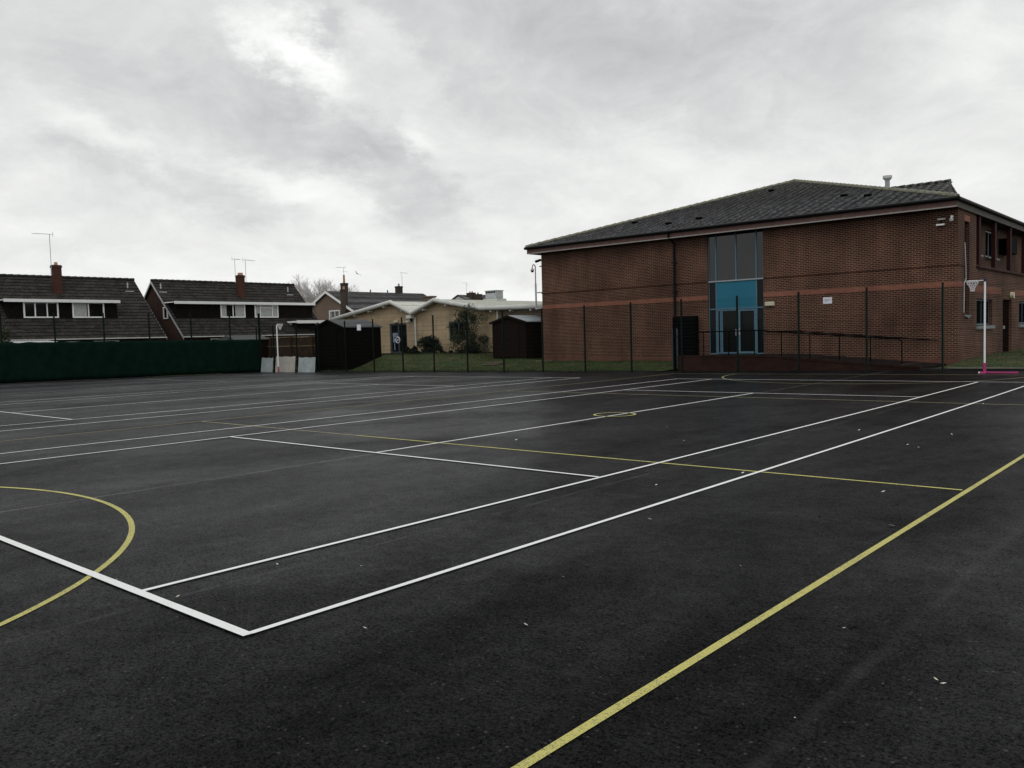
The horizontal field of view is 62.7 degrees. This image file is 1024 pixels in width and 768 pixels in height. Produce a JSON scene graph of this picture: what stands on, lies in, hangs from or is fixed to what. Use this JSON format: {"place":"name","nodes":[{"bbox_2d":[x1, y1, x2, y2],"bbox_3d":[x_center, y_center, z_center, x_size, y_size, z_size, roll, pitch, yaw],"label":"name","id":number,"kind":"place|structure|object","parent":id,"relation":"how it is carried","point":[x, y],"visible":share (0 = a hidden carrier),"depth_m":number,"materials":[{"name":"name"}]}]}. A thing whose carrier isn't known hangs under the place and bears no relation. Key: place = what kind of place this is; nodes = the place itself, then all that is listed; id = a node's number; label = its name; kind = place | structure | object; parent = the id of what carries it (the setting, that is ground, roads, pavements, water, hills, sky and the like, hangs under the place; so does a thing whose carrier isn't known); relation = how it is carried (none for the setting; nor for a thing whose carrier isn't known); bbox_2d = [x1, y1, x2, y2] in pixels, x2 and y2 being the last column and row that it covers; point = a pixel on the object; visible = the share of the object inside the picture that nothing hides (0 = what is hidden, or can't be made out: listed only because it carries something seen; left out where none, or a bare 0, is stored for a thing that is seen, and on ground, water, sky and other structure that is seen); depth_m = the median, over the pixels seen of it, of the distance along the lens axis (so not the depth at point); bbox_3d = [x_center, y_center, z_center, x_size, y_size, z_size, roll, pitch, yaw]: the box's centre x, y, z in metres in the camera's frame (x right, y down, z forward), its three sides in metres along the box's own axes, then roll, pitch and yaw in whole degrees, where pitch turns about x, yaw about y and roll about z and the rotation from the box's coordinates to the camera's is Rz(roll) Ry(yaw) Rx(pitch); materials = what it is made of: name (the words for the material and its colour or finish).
{"place":"outdoors","nodes":[
{"label":"outdoors","id":0,"kind":"place"},
{"bbox_2d":[84,373,221,379],"bbox_3d":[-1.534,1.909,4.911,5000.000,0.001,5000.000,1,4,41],"label":"ground","id":1,"kind":"structure","parent":0,"point":[153,376],"depth_m":59.72,"materials":[{"name":"grey plant"}]},
{"bbox_2d":[0,326,10,383],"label":"shrub","id":2,"kind":"object","parent":1,"relation":"on","point":[5,337],"visible":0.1,"depth_m":46.14,"materials":[{"name":"green plant"}]},
{"bbox_2d":[0,262,166,379],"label":"chalet house","id":3,"kind":"structure","parent":1,"relation":"on","point":[37,301],"depth_m":57.25,"materials":[{"name":"tile"}]},
{"bbox_2d":[32,232,52,274],"bbox_3d":[-31.724,-8.867,56.984,0.320,2.980,1.351,1,4,41],"label":"tv aerial","id":4,"kind":"object","parent":3,"relation":"attached to","point":[50,248],"visible":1,"depth_m":57.29,"materials":[{"name":"metal"}]},
{"bbox_2d":[144,273,319,340],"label":"chalet house","id":5,"kind":"structure","parent":1,"relation":"on","point":[173,300],"depth_m":65.78,"materials":[{"name":"brick"}]},
{"bbox_2d":[163,307,167,318],"bbox_3d":[-25.885,-5.311,62.862,0.650,0.900,0.090,1,4,41],"label":"window","id":6,"kind":"structure","parent":5,"relation":"in","point":[165,314],"depth_m":62.90,"materials":[{"name":"white plastic"}]},
{"bbox_2d":[287,320,324,324],"bbox_3d":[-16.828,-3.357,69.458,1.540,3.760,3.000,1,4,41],"label":"porch roof","id":7,"kind":"structure","parent":5,"relation":"attached to","point":[306,321],"depth_m":68.60,"materials":[{"name":"white plastic"}]},
{"bbox_2d":[217,335,268,373],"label":"garden shed","id":8,"kind":"structure","parent":1,"relation":"on","point":[242,337],"depth_m":57.45,"materials":[{"name":"grey wood"}]},
{"bbox_2d":[288,273,359,302],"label":"bare tree","id":9,"kind":"object","parent":1,"relation":"on","point":[304,291],"visible":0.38,"depth_m":107.76,"materials":[{"name":"grey plant"}]},
{"bbox_2d":[312,319,382,370],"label":"garden shed","id":10,"kind":"structure","parent":1,"relation":"on","point":[329,348],"depth_m":51.32,"materials":[{"name":"black wood"}]},
{"bbox_2d":[321,330,337,365],"bbox_3d":[-11.160,-2.206,51.329,1.500,2.160,0.036,1,4,41],"label":"door","id":11,"kind":"structure","parent":10,"relation":"in","point":[331,360],"depth_m":51.30,"materials":[{"name":"black wood"}]},
{"bbox_2d":[312,275,426,319],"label":"gabled house","id":12,"kind":"structure","parent":1,"relation":"on","point":[328,305],"depth_m":90.92,"materials":[{"name":"brown brick"}]},
{"bbox_2d":[329,310,339,319],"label":"window","id":13,"kind":"structure","parent":12,"relation":"in","point":[333,313],"depth_m":89.60,"materials":[{"name":"white plastic"}]},
{"bbox_2d":[421,296,436,301],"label":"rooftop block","id":14,"kind":"structure","parent":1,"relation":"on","point":[426,298],"depth_m":73.30,"materials":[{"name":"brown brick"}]},
{"bbox_2d":[452,291,484,299],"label":"gabled house","id":15,"kind":"structure","parent":1,"relation":"on","point":[470,295],"depth_m":129.31,"materials":[{"name":"brick"}]},
{"bbox_2d":[0,370,1023,767],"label":"playground asphalt","id":16,"kind":"structure","parent":0,"point":[464,666],"depth_m":6.07,"materials":[{"name":"black asphalt"}]},
{"bbox_2d":[0,339,259,382],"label":"windbreak screen","id":17,"kind":"object","parent":16,"relation":"on","point":[40,361],"visible":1,"depth_m":48.45,"materials":[{"name":"green fabric"}]},
{"bbox_2d":[0,313,261,383],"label":"fence","id":18,"kind":"object","parent":16,"relation":"on","point":[191,326],"visible":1,"depth_m":50.20,"materials":[{"name":"black metal"}]},
{"bbox_2d":[3,375,326,395],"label":"tennis court lines","id":19,"kind":"object","parent":16,"relation":"on","point":[150,385],"visible":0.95,"depth_m":40.34,"materials":[{"name":"white paint"}]},
{"bbox_2d":[261,358,272,371],"bbox_3d":[-15.984,-1.248,54.877,1.300,0.950,0.154,1,4,41],"label":"board","id":20,"kind":"object","parent":16,"relation":"on","point":[267,365],"visible":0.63,"depth_m":54.85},
{"bbox_2d":[276,323,282,371],"bbox_3d":[-14.652,-2.285,53.100,0.611,3.080,0.402,1,4,41],"label":"netball post","id":21,"kind":"object","parent":16,"relation":"on","point":[277,343],"visible":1,"depth_m":53.21,"materials":[{"name":"white metal"}]},
{"bbox_2d":[275,356,295,371],"bbox_3d":[-14.433,-1.248,53.514,2.130,1.020,0.154,1,4,41],"label":"board","id":22,"kind":"object","parent":16,"relation":"on","point":[286,364],"visible":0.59,"depth_m":53.44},
{"bbox_2d":[0,376,572,430],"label":"tennis court lines","id":23,"kind":"object","parent":16,"relation":"on","point":[234,395],"visible":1,"depth_m":25.47,"materials":[{"name":"white paint"}]},
{"bbox_2d":[298,357,315,371],"bbox_3d":[-12.703,-1.180,52.000,1.730,0.959,0.154,1,4,41],"label":"board","id":24,"kind":"object","parent":16,"relation":"on","point":[306,364],"visible":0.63,"depth_m":51.97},
{"bbox_2d":[273,371,655,371],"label":"edging kerb","id":25,"kind":"structure","parent":16,"relation":"on","point":[485,371],"depth_m":42.38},
{"bbox_2d":[0,373,1021,441],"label":"worn netball court lines","id":26,"kind":"object","parent":16,"relation":"on","point":[533,391],"visible":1,"depth_m":20.24,"materials":[{"name":"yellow paint"}]},
{"bbox_2d":[0,379,1023,635],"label":"tennis court lines","id":27,"kind":"object","parent":16,"relation":"on","point":[152,597],"visible":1,"depth_m":7.02,"materials":[{"name":"white paint"}]},
{"bbox_2d":[0,412,1023,767],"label":"netball court lines","id":28,"kind":"object","parent":16,"relation":"on","point":[586,726],"visible":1,"depth_m":5.33,"materials":[{"name":"yellow paint"}]},
{"bbox_2d":[255,281,1023,372],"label":"fence","id":29,"kind":"object","parent":16,"relation":"on","point":[631,308],"visible":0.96,"depth_m":36.16,"materials":[{"name":"black metal"}]},
{"bbox_2d":[673,318,676,370],"bbox_3d":[7.045,-1.666,36.424,0.120,2.410,0.120,1,4,41],"label":"gate post","id":30,"kind":"object","parent":16,"relation":"on","point":[674,345],"visible":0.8,"depth_m":36.38,"materials":[{"name":"black metal"}]},
{"bbox_2d":[966,279,1018,373],"bbox_3d":[15.422,-1.864,27.049,1.511,3.055,0.760,1,4,41],"label":"netball post","id":31,"kind":"object","parent":16,"relation":"on","point":[984,371],"visible":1,"depth_m":27.16,"materials":[{"name":"white metal"}]},
{"bbox_2d":[0,0,1023,300],"label":"sky","id":32,"kind":"structure","parent":0,"point":[432,142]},
{"bbox_2d":[273,348,1023,370],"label":"grass bank","id":33,"kind":"structure","parent":0,"point":[963,364],"depth_m":44.03,"materials":[{"name":"green plant"}]},
{"bbox_2d":[265,336,315,365],"bbox_3d":[-14.873,-1.983,56.264,10.118,2.400,0.138,1,4,41],"label":"timber fence","id":34,"kind":"object","parent":33,"relation":"on","point":[310,350],"visible":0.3,"depth_m":56.02,"materials":[{"name":"brown wood"}]},
{"bbox_2d":[403,346,420,353],"bbox_3d":[-6.498,-2.099,54.964,1.646,0.850,0.957,0,3,18],"label":"bush","id":35,"kind":"object","parent":33,"relation":"on","point":[415,348],"visible":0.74,"depth_m":54.74,"materials":[{"name":"green plant"}]},
{"bbox_2d":[416,335,442,353],"bbox_3d":[-5.186,-2.346,53.972,1.918,1.709,1.449,1,4,41],"label":"bush","id":36,"kind":"object","parent":33,"relation":"on","point":[428,343],"visible":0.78,"depth_m":53.81,"materials":[{"name":"green plant"}]},
{"bbox_2d":[437,347,453,353],"bbox_3d":[-4.144,-2.004,52.970,1.194,0.755,0.778,1,4,41],"label":"bush","id":37,"kind":"object","parent":33,"relation":"on","point":[439,349],"visible":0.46,"depth_m":52.98,"materials":[{"name":"green plant"}]},
{"bbox_2d":[454,344,480,353],"bbox_3d":[-2.518,-2.007,51.212,1.734,1.044,1.637,1,4,41],"label":"bush","id":38,"kind":"object","parent":33,"relation":"on","point":[472,349],"visible":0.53,"depth_m":50.72,"materials":[{"name":"green plant"}]},
{"bbox_2d":[446,302,492,352],"bbox_3d":[-2.678,-3.306,51.641,3.085,3.430,2.471,0,3,18],"label":"shrub","id":39,"kind":"object","parent":33,"relation":"on","point":[463,311],"visible":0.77,"depth_m":51.48,"materials":[{"name":"green plant"}]},
{"bbox_2d":[483,361,505,364],"bbox_3d":[-0.894,-1.127,45.341,1.637,0.175,1.066,1,4,41],"label":"soil patch","id":40,"kind":"object","parent":33,"relation":"on","point":[496,362],"visible":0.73,"depth_m":45.41,"materials":[{"name":"brown soil"}]},
{"bbox_2d":[332,298,730,353],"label":"buff building","id":41,"kind":"structure","parent":33,"relation":"on","point":[386,311],"depth_m":56.21,"materials":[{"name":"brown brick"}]},
{"bbox_2d":[390,323,406,352],"bbox_3d":[-7.772,-3.144,58.128,1.760,2.040,0.110,1,4,41],"label":"door","id":42,"kind":"structure","parent":41,"relation":"in","point":[396,327],"depth_m":58.15,"materials":[{"name":"grey glass"}]},
{"bbox_2d":[393,333,397,348],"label":"door notices","id":43,"kind":"object","parent":42,"relation":"attached to","point":[396,335],"depth_m":58.45,"materials":[{"name":"white paper"}]},
{"bbox_2d":[449,321,468,340],"bbox_3d":[-3.362,-3.413,54.192,1.770,1.220,0.090,1,4,41],"label":"window","id":44,"kind":"structure","parent":41,"relation":"in","point":[457,325],"depth_m":54.20,"materials":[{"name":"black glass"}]},
{"bbox_2d":[483,290,505,300],"bbox_3d":[-1.239,-6.172,60.573,1.300,1.130,1.050,1,4,41],"label":"ventilation unit","id":45,"kind":"object","parent":41,"relation":"on","point":[493,294],"visible":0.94,"depth_m":60.20,"materials":[{"name":"metal"}]},
{"bbox_2d":[672,328,677,370],"bbox_3d":[7.301,-1.563,37.574,0.091,1.860,1.707,-1,3,18],"label":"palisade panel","id":46,"kind":"object","parent":33,"relation":"on","point":[677,346],"visible":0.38,"depth_m":37.97,"materials":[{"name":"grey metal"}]},
{"bbox_2d":[524,175,1023,370],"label":"school building","id":47,"kind":"structure","parent":33,"relation":"on","point":[787,240],"depth_m":37.93,"materials":[{"name":"red brick"}]},
{"bbox_2d":[530,264,541,309],"bbox_3d":[1.502,-5.402,46.859,1.115,2.592,0.300,1,4,41],"label":"camera pole","id":48,"kind":"object","parent":47,"relation":"attached to","point":[536,292],"visible":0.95,"depth_m":46.99,"materials":[{"name":"metal"}]},
{"bbox_2d":[672,316,698,355],"bbox_3d":[8.284,-2.268,40.181,1.230,1.920,0.340,1,4,41],"label":"louvred cabinet","id":49,"kind":"object","parent":47,"relation":"attached to","point":[687,321],"visible":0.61,"depth_m":39.90,"materials":[{"name":"black metal"}]},
{"bbox_2d":[765,302,774,305],"bbox_3d":[11.510,-3.578,37.594,0.450,0.190,0.128,1,4,41],"label":"bulkhead light","id":50,"kind":"object","parent":47,"relation":"attached to","point":[769,303],"visible":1,"depth_m":37.53,"materials":[{"name":"beige plastic"}]},
{"bbox_2d":[823,297,831,303],"bbox_3d":[13.481,-3.568,35.935,0.380,0.270,0.021,1,4,41],"label":"wall sign","id":51,"kind":"object","parent":47,"relation":"attached to","point":[828,300],"visible":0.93,"depth_m":35.92,"materials":[{"name":"white plastic"}]},
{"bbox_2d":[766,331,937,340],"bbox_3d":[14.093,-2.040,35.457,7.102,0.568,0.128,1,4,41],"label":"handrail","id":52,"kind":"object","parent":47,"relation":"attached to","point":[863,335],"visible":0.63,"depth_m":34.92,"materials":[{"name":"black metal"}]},
{"bbox_2d":[936,218,945,225],"bbox_3d":[16.693,-6.311,32.748,0.280,0.290,0.238,1,4,41],"label":"floodlight","id":53,"kind":"object","parent":47,"relation":"attached to","point":[940,219],"visible":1,"depth_m":32.72,"materials":[{"name":"white metal"}]},
{"bbox_2d":[977,300,988,324],"bbox_3d":[20.090,-3.074,36.053,0.040,1.070,2.780,1,4,41],"label":"window","id":54,"kind":"structure","parent":47,"relation":"in","point":[980,303],"depth_m":36.17,"materials":[{"name":"black glass"}]},
{"bbox_2d":[985,231,990,256],"bbox_3d":[22.124,-6.471,39.060,0.040,1.200,2.180,1,4,41],"label":"window","id":55,"kind":"structure","parent":47,"relation":"in","point":[988,234],"depth_m":38.94,"materials":[{"name":"black glass"}]},
{"bbox_2d":[1003,300,1008,351],"bbox_3d":[23.066,-2.674,39.405,0.130,2.510,1.860,1,4,41],"label":"door","id":56,"kind":"structure","parent":47,"relation":"in","point":[1005,302],"depth_m":39.66,"materials":[{"name":"metal"}]},
{"bbox_2d":[1019,302,1023,323],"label":"window","id":57,"kind":"structure","parent":47,"relation":"in","point":[1021,304],"depth_m":42.44,"materials":[{"name":"black glass"}]},
{"bbox_2d":[677,355,921,370],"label":"ramp wall","id":58,"kind":"structure","parent":33,"relation":"on","point":[726,362],"depth_m":33.67,"materials":[{"name":"brick"}]},
{"bbox_2d":[680,330,902,363],"bbox_3d":[10.726,-1.486,33.472,9.116,1.384,0.048,1,4,41],"label":"handrail","id":59,"kind":"object","parent":58,"relation":"on","point":[781,332],"visible":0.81,"depth_m":33.21,"materials":[{"name":"black metal"}]},
{"bbox_2d":[715,353,945,367],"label":"ramp","id":60,"kind":"structure","parent":33,"relation":"on","point":[898,362],"depth_m":33.77,"materials":[{"name":"concrete"}]},
{"bbox_2d":[921,367,1023,369],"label":"kerb wall","id":61,"kind":"structure","parent":33,"relation":"on","point":[981,368],"depth_m":28.87,"materials":[{"name":"concrete"}]},
{"bbox_2d":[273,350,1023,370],"bbox_3d":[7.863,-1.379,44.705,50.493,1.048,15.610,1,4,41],"label":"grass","id":62,"kind":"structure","parent":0,"point":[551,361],"depth_m":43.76,"materials":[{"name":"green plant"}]},
{"bbox_2d":[489,315,543,358],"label":"garden shed","id":63,"kind":"structure","parent":62,"relation":"on","point":[497,341],"depth_m":47.46,"materials":[{"name":"black wood"}]},
{"bbox_2d":[498,324,518,356],"bbox_3d":[-0.191,-2.446,47.601,1.500,1.820,0.046,1,4,41],"label":"door","id":64,"kind":"structure","parent":63,"relation":"in","point":[515,331],"depth_m":47.53,"materials":[{"name":"brown wood"}]}
]}

